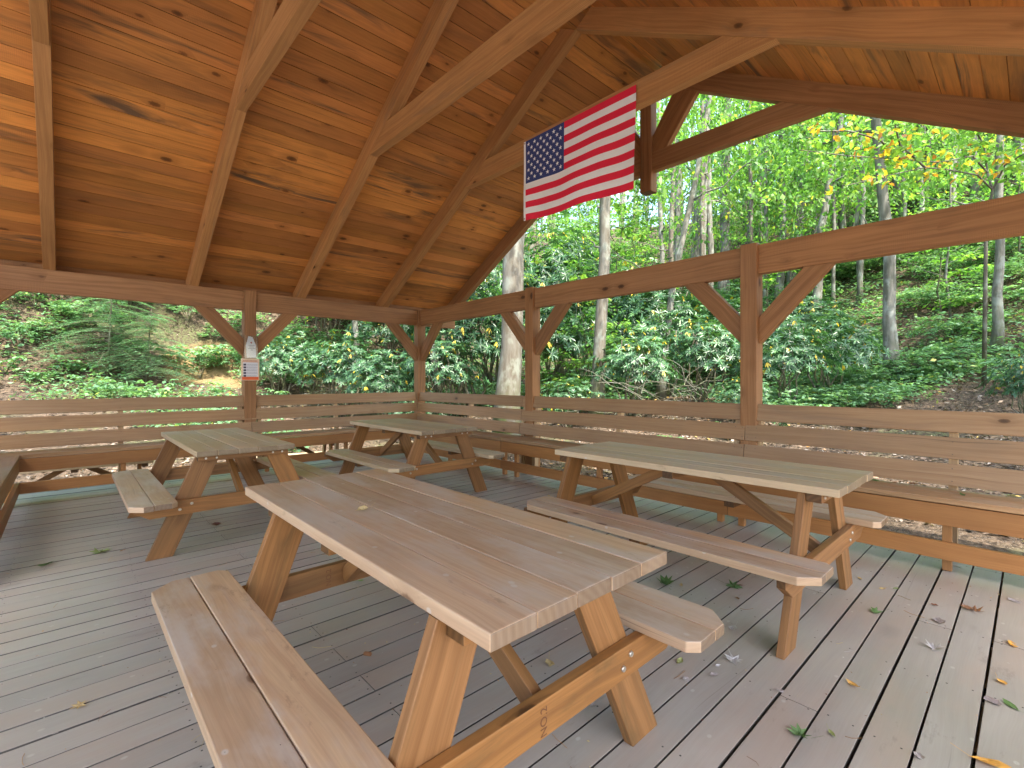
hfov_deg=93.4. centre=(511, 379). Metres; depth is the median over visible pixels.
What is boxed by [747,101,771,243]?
tree
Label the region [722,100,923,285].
tree
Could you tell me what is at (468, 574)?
picnic table
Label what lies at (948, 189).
shrub
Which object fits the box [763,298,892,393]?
rhododendron bush
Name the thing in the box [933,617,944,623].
fallen leaf
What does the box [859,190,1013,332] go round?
understory sapling
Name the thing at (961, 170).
tree
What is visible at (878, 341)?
shrub
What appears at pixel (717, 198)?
understory sapling
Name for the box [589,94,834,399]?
tree
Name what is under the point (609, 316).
rhododendron bush
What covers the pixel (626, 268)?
rhododendron bush
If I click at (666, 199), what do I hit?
understory sapling
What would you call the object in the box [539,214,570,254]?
understory sapling
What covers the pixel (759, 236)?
tree
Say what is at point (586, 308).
understory sapling
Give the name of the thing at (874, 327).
shrub
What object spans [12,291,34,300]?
shrub
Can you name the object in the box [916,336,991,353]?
shrub
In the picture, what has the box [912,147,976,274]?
understory sapling
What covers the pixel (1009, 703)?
fallen leaf
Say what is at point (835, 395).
shrub
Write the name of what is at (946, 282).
tree
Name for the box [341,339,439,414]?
rhododendron bush
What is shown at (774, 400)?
shrub
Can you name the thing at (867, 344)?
shrub
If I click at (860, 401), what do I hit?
broadleaf plant
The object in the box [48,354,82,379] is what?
broadleaf plant
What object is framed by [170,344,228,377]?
broadleaf plant
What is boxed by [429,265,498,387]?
rhododendron bush
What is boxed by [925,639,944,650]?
fallen leaf
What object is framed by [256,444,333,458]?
fallen log
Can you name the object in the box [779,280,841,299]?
shrub
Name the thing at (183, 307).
shrub
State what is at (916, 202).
tree
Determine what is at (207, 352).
shrub
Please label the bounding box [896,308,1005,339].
shrub
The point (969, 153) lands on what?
shrub
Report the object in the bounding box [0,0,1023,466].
pavilion
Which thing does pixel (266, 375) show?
shrub
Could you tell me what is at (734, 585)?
fallen leaf
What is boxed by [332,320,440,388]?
rhododendron bush
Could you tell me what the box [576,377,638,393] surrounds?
shrub
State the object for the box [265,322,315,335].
shrub
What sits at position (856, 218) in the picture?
tree
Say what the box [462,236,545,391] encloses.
rhododendron bush
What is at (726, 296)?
rhododendron bush
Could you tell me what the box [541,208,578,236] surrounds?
understory sapling
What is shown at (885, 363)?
shrub
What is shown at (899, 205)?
tree
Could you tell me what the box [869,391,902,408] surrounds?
broadleaf plant
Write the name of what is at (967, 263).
broadleaf plant
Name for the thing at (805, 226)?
understory sapling
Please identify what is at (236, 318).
broadleaf plant
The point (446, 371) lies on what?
rhododendron bush
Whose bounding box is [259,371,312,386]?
shrub
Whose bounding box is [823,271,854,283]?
shrub
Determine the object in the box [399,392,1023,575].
perimeter bench
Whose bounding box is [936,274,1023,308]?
shrub
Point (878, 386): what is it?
shrub
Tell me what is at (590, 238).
understory sapling
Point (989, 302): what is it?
shrub
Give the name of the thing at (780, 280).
tree
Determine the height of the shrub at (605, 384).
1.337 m
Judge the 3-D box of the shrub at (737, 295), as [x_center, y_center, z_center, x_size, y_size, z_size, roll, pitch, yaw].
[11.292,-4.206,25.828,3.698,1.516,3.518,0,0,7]
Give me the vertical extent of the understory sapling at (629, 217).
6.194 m
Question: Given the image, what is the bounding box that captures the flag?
[524,85,635,220]
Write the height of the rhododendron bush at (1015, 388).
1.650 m
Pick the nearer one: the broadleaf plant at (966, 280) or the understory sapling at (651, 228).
the broadleaf plant at (966, 280)
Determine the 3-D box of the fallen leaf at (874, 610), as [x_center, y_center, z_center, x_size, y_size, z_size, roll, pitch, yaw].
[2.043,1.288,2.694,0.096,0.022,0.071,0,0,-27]
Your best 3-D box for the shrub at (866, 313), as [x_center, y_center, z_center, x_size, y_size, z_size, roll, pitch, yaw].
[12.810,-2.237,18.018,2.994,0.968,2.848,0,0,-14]
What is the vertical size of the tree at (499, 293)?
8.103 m
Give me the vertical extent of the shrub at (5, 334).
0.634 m
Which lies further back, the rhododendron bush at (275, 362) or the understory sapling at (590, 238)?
the understory sapling at (590, 238)
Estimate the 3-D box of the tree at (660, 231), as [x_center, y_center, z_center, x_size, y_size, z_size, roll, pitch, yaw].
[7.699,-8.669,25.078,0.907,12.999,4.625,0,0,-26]
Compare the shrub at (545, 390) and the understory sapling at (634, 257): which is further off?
the understory sapling at (634, 257)
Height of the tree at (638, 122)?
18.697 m
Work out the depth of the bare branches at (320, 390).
14.26 m
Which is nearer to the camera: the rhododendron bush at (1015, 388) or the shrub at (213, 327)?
the rhododendron bush at (1015, 388)
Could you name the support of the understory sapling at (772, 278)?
on the ground at (192, 337)
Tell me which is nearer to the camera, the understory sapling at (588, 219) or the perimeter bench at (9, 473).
the perimeter bench at (9, 473)
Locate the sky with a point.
(627, 193)
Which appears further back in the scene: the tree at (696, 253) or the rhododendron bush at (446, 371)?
the tree at (696, 253)
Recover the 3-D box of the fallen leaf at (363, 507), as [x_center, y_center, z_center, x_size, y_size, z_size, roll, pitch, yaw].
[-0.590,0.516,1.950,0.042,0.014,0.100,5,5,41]
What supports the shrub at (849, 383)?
on the ground at (192, 337)
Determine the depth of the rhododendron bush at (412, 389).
12.42 m
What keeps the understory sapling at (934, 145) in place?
on the ground at (192, 337)
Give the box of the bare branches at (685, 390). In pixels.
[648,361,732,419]
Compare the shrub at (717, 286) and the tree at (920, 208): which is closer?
the tree at (920, 208)
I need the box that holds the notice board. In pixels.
[241,358,258,380]
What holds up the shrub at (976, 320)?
on the ground at (192, 337)
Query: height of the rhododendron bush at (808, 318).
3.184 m
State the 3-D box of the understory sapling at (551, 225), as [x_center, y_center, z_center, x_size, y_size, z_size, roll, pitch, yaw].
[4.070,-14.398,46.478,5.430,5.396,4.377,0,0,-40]
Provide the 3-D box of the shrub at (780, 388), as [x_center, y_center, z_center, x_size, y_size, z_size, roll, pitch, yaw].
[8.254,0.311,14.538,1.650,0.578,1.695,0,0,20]
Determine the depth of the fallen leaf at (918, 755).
1.66 m
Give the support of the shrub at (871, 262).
on the ground at (192, 337)
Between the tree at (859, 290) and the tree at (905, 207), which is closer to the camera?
the tree at (859, 290)
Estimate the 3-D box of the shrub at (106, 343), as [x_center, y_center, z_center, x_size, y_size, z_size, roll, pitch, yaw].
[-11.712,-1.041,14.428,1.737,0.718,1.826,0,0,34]
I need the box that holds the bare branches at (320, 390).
[289,377,347,405]
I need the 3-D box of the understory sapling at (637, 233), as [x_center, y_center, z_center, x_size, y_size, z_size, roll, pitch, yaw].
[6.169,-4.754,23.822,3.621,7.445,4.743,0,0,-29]
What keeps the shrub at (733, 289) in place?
on the ground at (192, 337)
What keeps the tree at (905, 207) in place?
on the ground at (192, 337)
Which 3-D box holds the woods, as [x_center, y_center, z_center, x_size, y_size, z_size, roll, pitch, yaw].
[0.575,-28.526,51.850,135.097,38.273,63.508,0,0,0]
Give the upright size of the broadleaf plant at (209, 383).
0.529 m
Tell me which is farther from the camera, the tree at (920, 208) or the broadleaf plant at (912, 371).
the tree at (920, 208)
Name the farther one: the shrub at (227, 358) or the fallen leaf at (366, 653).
the shrub at (227, 358)
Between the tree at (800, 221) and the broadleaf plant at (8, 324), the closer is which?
the broadleaf plant at (8, 324)
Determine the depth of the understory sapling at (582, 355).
19.63 m
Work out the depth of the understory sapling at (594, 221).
39.55 m
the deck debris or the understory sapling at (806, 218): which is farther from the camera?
the understory sapling at (806, 218)
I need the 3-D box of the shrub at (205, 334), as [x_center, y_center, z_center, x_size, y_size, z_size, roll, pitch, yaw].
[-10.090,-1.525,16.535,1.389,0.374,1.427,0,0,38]
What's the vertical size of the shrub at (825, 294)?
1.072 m
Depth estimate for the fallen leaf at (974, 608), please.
2.73 m
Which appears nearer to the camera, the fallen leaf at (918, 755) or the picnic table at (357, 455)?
the fallen leaf at (918, 755)
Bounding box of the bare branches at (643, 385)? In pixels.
[570,359,704,418]
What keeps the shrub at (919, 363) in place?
on the ground at (192, 337)
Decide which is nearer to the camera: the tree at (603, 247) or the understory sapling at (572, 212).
the tree at (603, 247)
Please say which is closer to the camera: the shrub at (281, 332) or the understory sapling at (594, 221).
the shrub at (281, 332)
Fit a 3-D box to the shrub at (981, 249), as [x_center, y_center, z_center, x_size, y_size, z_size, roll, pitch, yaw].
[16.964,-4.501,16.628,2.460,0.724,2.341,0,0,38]
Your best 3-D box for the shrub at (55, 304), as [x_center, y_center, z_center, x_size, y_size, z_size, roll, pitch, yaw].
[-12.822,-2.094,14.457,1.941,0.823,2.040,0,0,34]
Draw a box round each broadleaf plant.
[0,314,39,339]
[0,356,23,372]
[30,292,54,305]
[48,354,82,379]
[66,373,108,391]
[103,379,131,397]
[147,343,201,375]
[154,379,180,395]
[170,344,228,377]
[173,305,196,320]
[205,382,223,395]
[214,314,241,340]
[227,367,275,385]
[256,388,288,407]
[772,422,791,426]
[796,403,831,424]
[833,392,867,407]
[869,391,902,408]
[906,367,932,379]
[928,279,970,300]
[958,253,994,273]
[975,358,1023,391]
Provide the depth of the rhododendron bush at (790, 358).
11.05 m
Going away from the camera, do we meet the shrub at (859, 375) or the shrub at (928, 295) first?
the shrub at (859, 375)
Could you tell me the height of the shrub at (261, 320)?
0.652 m
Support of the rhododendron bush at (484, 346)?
on the ground at (192, 337)
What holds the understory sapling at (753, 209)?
on the ground at (192, 337)
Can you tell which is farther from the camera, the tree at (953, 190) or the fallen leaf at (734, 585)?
the tree at (953, 190)
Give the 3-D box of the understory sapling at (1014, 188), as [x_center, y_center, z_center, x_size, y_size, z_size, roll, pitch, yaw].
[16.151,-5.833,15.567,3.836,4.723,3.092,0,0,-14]
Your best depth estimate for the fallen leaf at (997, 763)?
1.63 m
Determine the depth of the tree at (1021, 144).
19.24 m
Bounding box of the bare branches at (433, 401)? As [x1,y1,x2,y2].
[383,379,459,415]
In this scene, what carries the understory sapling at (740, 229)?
on the ground at (192, 337)
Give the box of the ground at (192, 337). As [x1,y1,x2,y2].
[0,129,1023,767]
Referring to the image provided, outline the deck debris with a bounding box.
[0,453,1016,767]
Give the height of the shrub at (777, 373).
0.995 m
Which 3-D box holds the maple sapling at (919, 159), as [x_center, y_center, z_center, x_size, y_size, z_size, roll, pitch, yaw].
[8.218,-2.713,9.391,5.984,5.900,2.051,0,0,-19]
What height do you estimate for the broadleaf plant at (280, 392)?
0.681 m
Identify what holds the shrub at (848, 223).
on the ground at (192, 337)
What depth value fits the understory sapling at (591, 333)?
14.38 m
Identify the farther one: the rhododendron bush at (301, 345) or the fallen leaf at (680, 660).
the rhododendron bush at (301, 345)
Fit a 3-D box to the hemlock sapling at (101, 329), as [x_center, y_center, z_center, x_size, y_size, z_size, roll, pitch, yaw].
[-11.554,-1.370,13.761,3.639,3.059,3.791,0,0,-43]
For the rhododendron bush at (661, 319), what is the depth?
20.15 m
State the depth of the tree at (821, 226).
19.86 m
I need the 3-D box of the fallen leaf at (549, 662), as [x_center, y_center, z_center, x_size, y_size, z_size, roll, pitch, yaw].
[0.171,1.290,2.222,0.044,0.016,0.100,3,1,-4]
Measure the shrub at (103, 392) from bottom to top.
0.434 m
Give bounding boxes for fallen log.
[19,460,153,480]
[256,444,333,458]
[909,350,965,367]
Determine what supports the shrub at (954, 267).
on the ground at (192, 337)
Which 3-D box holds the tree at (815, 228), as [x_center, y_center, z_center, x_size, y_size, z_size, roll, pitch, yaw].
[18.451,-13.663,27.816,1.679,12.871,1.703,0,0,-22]
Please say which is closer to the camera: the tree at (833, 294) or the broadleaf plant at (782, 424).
the broadleaf plant at (782, 424)
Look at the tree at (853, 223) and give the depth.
23.94 m
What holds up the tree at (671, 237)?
on the ground at (192, 337)
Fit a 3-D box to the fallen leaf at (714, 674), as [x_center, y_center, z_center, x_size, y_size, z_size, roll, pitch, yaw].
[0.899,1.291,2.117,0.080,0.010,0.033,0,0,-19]
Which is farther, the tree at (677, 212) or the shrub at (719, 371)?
the tree at (677, 212)
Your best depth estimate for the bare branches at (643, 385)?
10.96 m
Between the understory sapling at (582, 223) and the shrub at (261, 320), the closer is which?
the shrub at (261, 320)
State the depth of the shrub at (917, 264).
19.34 m
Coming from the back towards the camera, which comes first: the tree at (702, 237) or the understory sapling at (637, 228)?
the understory sapling at (637, 228)
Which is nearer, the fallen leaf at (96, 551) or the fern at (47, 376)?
the fallen leaf at (96, 551)
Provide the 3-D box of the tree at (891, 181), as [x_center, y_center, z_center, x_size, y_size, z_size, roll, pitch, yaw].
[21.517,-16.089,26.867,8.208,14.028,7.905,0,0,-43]
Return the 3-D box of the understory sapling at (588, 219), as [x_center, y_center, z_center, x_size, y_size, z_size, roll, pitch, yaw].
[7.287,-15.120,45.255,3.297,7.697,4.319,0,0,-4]
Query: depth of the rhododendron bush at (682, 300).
15.13 m
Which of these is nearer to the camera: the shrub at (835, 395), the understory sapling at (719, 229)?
the shrub at (835, 395)
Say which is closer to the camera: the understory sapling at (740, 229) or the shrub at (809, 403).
the shrub at (809, 403)
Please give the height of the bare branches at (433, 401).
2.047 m
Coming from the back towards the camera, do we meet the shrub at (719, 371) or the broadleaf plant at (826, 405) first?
the shrub at (719, 371)
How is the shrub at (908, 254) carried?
on the ground at (192, 337)
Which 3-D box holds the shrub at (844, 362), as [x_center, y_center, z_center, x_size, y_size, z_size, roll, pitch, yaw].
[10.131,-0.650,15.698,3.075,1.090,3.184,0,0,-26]
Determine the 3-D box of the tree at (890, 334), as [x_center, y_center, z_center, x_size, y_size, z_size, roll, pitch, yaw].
[10.244,-6.182,13.636,6.432,12.722,6.775,0,0,6]
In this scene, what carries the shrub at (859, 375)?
on the ground at (192, 337)
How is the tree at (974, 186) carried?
on the ground at (192, 337)
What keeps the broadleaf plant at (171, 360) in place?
on the ground at (192, 337)
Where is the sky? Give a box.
[528,96,848,233]
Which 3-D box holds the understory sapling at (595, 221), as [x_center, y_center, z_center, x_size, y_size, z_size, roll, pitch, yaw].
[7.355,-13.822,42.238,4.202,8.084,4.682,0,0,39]
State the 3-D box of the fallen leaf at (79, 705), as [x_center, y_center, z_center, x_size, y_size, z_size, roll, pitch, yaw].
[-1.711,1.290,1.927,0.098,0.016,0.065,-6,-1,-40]
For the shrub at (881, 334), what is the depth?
16.46 m
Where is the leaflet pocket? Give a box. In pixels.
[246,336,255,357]
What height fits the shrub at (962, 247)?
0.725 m
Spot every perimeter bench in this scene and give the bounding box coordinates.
[0,392,416,493]
[0,455,19,539]
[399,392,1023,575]
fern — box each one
[18,372,64,378]
[53,363,96,370]
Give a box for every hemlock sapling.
[20,297,182,383]
[92,309,201,384]
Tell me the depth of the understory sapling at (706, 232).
31.82 m
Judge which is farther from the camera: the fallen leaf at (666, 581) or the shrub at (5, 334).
the shrub at (5, 334)
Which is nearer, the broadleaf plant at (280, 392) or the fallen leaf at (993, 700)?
the fallen leaf at (993, 700)
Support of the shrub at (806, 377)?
on the ground at (192, 337)
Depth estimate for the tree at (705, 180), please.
21.34 m
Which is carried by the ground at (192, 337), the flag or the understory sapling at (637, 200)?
the understory sapling at (637, 200)
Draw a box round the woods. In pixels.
[538,96,854,261]
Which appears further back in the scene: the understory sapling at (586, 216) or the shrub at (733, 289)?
the understory sapling at (586, 216)
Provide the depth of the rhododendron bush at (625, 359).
11.99 m
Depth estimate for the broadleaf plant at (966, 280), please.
16.41 m
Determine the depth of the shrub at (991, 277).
15.32 m
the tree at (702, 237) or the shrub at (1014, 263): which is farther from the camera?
the tree at (702, 237)
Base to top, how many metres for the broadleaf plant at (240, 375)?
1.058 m
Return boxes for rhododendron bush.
[256,336,319,394]
[271,323,345,393]
[281,321,394,416]
[302,316,351,347]
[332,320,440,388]
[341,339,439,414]
[384,386,448,415]
[395,329,495,414]
[400,273,524,415]
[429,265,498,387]
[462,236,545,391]
[481,262,592,410]
[486,209,615,393]
[540,370,604,427]
[541,267,652,392]
[568,324,685,416]
[577,253,683,370]
[608,253,738,397]
[637,302,739,401]
[647,290,721,349]
[671,284,787,389]
[704,372,769,403]
[722,303,855,404]
[763,287,870,374]
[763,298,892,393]
[977,348,1023,413]
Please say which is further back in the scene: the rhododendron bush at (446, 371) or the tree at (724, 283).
the tree at (724, 283)
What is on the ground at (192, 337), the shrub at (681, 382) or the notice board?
the shrub at (681, 382)
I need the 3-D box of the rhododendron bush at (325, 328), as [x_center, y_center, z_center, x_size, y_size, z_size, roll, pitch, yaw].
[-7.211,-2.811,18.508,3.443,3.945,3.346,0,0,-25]
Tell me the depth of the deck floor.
2.28 m
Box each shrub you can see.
[0,302,18,310]
[0,321,53,343]
[11,322,72,334]
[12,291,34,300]
[27,315,97,329]
[41,297,129,322]
[54,302,134,324]
[79,383,155,395]
[81,333,153,354]
[165,304,199,317]
[193,345,239,359]
[194,344,241,362]
[197,328,240,339]
[197,354,240,369]
[202,321,239,330]
[216,309,265,324]
[234,363,295,380]
[257,327,307,343]
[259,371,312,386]
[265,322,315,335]
[520,383,574,396]
[567,367,641,391]
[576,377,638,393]
[646,373,698,388]
[679,346,733,375]
[685,282,739,296]
[691,287,737,298]
[691,289,739,306]
[715,383,823,405]
[733,365,818,384]
[763,381,810,392]
[764,388,845,406]
[767,380,882,406]
[768,285,841,304]
[768,374,885,391]
[769,366,880,390]
[771,380,850,405]
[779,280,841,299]
[779,349,877,369]
[799,365,910,388]
[800,377,844,394]
[803,379,886,390]
[817,377,919,402]
[819,360,916,382]
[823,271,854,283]
[823,309,901,325]
[828,324,899,339]
[830,254,904,274]
[830,334,901,356]
[831,253,910,275]
[838,332,882,344]
[840,252,918,270]
[846,213,901,225]
[848,360,968,384]
[860,200,911,213]
[870,326,902,343]
[870,345,991,374]
[890,186,941,208]
[896,281,976,307]
[896,285,957,304]
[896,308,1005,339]
[898,336,1023,364]
[900,245,994,281]
[901,247,964,270]
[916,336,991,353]
[919,246,976,262]
[924,175,984,199]
[936,138,1005,167]
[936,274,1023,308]
[940,310,1020,327]
[947,154,994,177]
[950,243,980,252]
[957,237,1023,261]
[957,288,1023,303]
[961,263,1023,281]
[969,150,1014,185]
[990,252,1023,275]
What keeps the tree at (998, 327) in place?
on the ground at (192, 337)
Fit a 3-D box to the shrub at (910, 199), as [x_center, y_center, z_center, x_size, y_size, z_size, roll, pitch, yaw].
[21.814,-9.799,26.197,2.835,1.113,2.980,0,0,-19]
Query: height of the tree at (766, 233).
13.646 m
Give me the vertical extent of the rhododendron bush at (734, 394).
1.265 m
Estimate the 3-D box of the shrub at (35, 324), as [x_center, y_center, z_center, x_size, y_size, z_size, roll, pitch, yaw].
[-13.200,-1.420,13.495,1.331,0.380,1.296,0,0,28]
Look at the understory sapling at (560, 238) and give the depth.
33.03 m
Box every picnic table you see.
[112,428,336,561]
[151,469,723,767]
[324,418,504,491]
[524,442,887,659]
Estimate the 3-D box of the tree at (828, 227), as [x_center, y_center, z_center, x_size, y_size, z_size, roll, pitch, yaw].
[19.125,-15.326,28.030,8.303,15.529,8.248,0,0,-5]
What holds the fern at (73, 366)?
on the ground at (192, 337)
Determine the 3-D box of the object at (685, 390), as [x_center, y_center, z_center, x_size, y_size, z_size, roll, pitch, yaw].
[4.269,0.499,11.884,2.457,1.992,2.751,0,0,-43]
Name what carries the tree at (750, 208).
on the ground at (192, 337)
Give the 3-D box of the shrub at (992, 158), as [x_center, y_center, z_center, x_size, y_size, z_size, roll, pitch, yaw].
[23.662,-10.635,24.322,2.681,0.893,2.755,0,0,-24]
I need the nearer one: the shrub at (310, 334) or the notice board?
the notice board
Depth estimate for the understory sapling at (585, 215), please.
42.19 m
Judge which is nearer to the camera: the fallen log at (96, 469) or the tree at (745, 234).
the fallen log at (96, 469)
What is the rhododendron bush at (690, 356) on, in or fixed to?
on the ground at (192, 337)
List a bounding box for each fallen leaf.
[70,694,99,708]
[89,547,109,553]
[355,505,369,510]
[363,651,371,655]
[545,659,554,666]
[657,575,673,588]
[677,657,682,663]
[709,672,726,676]
[715,578,741,588]
[725,646,740,665]
[787,723,820,737]
[826,723,835,736]
[846,679,865,689]
[869,607,887,612]
[913,751,924,759]
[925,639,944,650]
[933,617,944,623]
[951,743,1011,767]
[959,603,983,612]
[984,695,1009,708]
[1003,698,1017,709]
[1008,597,1021,603]
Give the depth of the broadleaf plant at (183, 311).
16.41 m
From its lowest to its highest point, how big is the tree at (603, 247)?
15.287 m
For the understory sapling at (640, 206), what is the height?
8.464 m
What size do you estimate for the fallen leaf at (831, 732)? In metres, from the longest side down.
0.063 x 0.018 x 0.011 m
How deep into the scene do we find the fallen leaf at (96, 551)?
3.62 m
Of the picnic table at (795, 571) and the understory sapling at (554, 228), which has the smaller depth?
the picnic table at (795, 571)
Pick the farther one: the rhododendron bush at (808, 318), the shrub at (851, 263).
the shrub at (851, 263)
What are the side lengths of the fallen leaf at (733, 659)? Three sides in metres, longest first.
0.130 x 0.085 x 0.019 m
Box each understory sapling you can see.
[521,274,627,412]
[522,330,589,412]
[538,212,563,244]
[538,222,597,271]
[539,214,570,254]
[540,257,650,412]
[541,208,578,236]
[542,318,593,365]
[543,225,580,268]
[556,207,598,275]
[560,201,617,266]
[562,195,619,265]
[567,201,621,243]
[571,196,668,396]
[573,202,597,247]
[576,200,598,237]
[585,230,610,261]
[588,232,657,316]
[610,202,668,319]
[610,248,646,265]
[612,206,644,271]
[614,174,668,266]
[620,195,656,248]
[622,174,690,264]
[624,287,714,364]
[633,215,665,256]
[649,172,684,221]
[681,203,735,258]
[690,173,739,252]
[712,211,736,245]
[729,233,810,309]
[730,185,757,238]
[736,174,775,227]
[763,205,836,295]
[794,168,859,225]
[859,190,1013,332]
[889,130,961,193]
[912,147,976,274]
[973,133,1023,261]
[993,163,1023,196]
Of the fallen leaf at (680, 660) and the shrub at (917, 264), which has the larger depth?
the shrub at (917, 264)
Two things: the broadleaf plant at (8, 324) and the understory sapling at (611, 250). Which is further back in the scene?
the understory sapling at (611, 250)
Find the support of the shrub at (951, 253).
on the ground at (192, 337)
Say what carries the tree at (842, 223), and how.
on the ground at (192, 337)
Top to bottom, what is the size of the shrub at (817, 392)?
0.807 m
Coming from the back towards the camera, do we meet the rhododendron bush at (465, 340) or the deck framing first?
the rhododendron bush at (465, 340)
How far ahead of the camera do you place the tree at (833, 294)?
20.04 m
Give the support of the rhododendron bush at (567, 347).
on the ground at (192, 337)
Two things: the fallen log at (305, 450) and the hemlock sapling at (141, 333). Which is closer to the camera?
the fallen log at (305, 450)
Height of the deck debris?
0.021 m
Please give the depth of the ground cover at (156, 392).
13.56 m
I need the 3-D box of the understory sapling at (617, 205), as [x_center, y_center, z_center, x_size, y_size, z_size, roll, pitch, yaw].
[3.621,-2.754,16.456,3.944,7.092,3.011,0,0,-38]
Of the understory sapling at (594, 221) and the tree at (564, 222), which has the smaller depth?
the tree at (564, 222)
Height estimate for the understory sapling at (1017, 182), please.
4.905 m
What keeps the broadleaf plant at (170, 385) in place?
on the ground at (192, 337)
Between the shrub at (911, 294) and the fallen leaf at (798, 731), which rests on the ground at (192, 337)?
the shrub at (911, 294)
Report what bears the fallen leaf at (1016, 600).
on the deck floor
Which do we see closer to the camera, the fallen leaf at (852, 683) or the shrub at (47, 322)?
the fallen leaf at (852, 683)
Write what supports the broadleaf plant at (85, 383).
on the ground at (192, 337)
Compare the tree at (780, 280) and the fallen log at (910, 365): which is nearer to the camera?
the fallen log at (910, 365)
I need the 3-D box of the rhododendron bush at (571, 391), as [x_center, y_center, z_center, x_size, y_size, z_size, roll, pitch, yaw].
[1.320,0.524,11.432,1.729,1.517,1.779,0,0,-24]
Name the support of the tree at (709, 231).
on the ground at (192, 337)
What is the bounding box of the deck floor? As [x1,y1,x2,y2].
[0,453,1023,767]
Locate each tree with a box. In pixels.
[288,315,388,392]
[430,219,559,414]
[492,102,664,435]
[500,202,598,279]
[588,94,756,414]
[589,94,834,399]
[634,96,731,260]
[635,100,694,331]
[639,138,676,366]
[655,137,681,293]
[656,96,776,297]
[662,97,815,299]
[691,97,899,299]
[696,117,732,315]
[700,101,728,351]
[704,96,723,317]
[704,98,801,244]
[715,101,792,243]
[716,99,822,232]
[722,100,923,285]
[727,102,963,316]
[733,106,767,242]
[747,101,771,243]
[747,108,1019,380]
[754,114,988,298]
[760,112,912,228]
[761,114,962,225]
[763,103,801,307]
[801,117,848,311]
[811,119,819,233]
[828,113,1023,353]
[830,112,837,229]
[837,167,845,228]
[840,127,846,228]
[844,116,948,215]
[845,120,968,206]
[855,121,891,306]
[884,123,991,202]
[891,125,901,217]
[896,168,979,319]
[901,124,906,216]
[914,125,918,209]
[916,124,924,211]
[949,129,956,206]
[957,137,962,195]
[1016,138,1023,194]
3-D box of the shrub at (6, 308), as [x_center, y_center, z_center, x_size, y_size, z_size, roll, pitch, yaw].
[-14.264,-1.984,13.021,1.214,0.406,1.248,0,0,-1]
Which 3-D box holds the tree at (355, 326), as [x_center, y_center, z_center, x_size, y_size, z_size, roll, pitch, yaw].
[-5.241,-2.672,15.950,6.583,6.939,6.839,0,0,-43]
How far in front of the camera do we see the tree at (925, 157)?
24.96 m
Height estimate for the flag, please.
1.002 m
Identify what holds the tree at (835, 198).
on the ground at (192, 337)
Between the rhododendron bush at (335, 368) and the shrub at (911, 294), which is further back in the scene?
the shrub at (911, 294)
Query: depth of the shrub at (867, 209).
27.45 m
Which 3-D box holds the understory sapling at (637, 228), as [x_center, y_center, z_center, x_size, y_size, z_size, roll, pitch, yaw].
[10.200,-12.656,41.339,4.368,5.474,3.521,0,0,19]
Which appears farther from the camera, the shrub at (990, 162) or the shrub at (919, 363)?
the shrub at (990, 162)
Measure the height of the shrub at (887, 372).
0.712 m
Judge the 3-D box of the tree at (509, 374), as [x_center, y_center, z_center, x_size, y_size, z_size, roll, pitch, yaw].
[0.424,-5.997,10.646,7.226,15.210,7.167,0,0,-43]
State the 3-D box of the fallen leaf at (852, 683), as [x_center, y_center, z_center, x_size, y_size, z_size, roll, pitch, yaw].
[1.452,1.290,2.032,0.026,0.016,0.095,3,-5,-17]
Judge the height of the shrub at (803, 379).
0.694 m
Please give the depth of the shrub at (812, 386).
13.59 m
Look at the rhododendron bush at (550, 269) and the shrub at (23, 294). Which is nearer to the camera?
the shrub at (23, 294)
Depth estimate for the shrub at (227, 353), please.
15.76 m
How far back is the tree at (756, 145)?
35.83 m
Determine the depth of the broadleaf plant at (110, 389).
12.21 m
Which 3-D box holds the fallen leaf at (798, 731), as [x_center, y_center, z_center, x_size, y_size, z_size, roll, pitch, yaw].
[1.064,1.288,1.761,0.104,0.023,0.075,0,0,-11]
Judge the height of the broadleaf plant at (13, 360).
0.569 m
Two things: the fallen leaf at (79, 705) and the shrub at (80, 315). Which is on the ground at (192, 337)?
the shrub at (80, 315)
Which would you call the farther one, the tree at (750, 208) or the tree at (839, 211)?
the tree at (839, 211)
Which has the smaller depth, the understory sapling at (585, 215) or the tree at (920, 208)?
the tree at (920, 208)
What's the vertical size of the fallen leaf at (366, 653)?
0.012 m
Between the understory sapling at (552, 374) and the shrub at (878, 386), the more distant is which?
the understory sapling at (552, 374)
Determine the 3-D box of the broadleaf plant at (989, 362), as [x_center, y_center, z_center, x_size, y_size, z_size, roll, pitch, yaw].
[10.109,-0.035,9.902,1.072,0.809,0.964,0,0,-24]
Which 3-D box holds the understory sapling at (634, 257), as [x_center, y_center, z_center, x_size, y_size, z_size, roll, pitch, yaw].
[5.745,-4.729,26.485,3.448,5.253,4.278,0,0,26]
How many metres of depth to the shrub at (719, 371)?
17.50 m
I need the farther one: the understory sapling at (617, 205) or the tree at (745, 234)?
the tree at (745, 234)
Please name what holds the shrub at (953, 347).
on the ground at (192, 337)
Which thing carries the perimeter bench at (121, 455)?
on the deck floor
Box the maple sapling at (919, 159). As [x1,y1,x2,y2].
[801,115,1023,385]
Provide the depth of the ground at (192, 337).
13.91 m
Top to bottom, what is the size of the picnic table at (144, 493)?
0.772 m
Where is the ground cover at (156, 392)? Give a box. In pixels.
[0,128,1023,452]
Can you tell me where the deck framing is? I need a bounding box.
[910,572,1003,766]
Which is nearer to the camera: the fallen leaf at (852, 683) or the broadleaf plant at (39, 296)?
the fallen leaf at (852, 683)

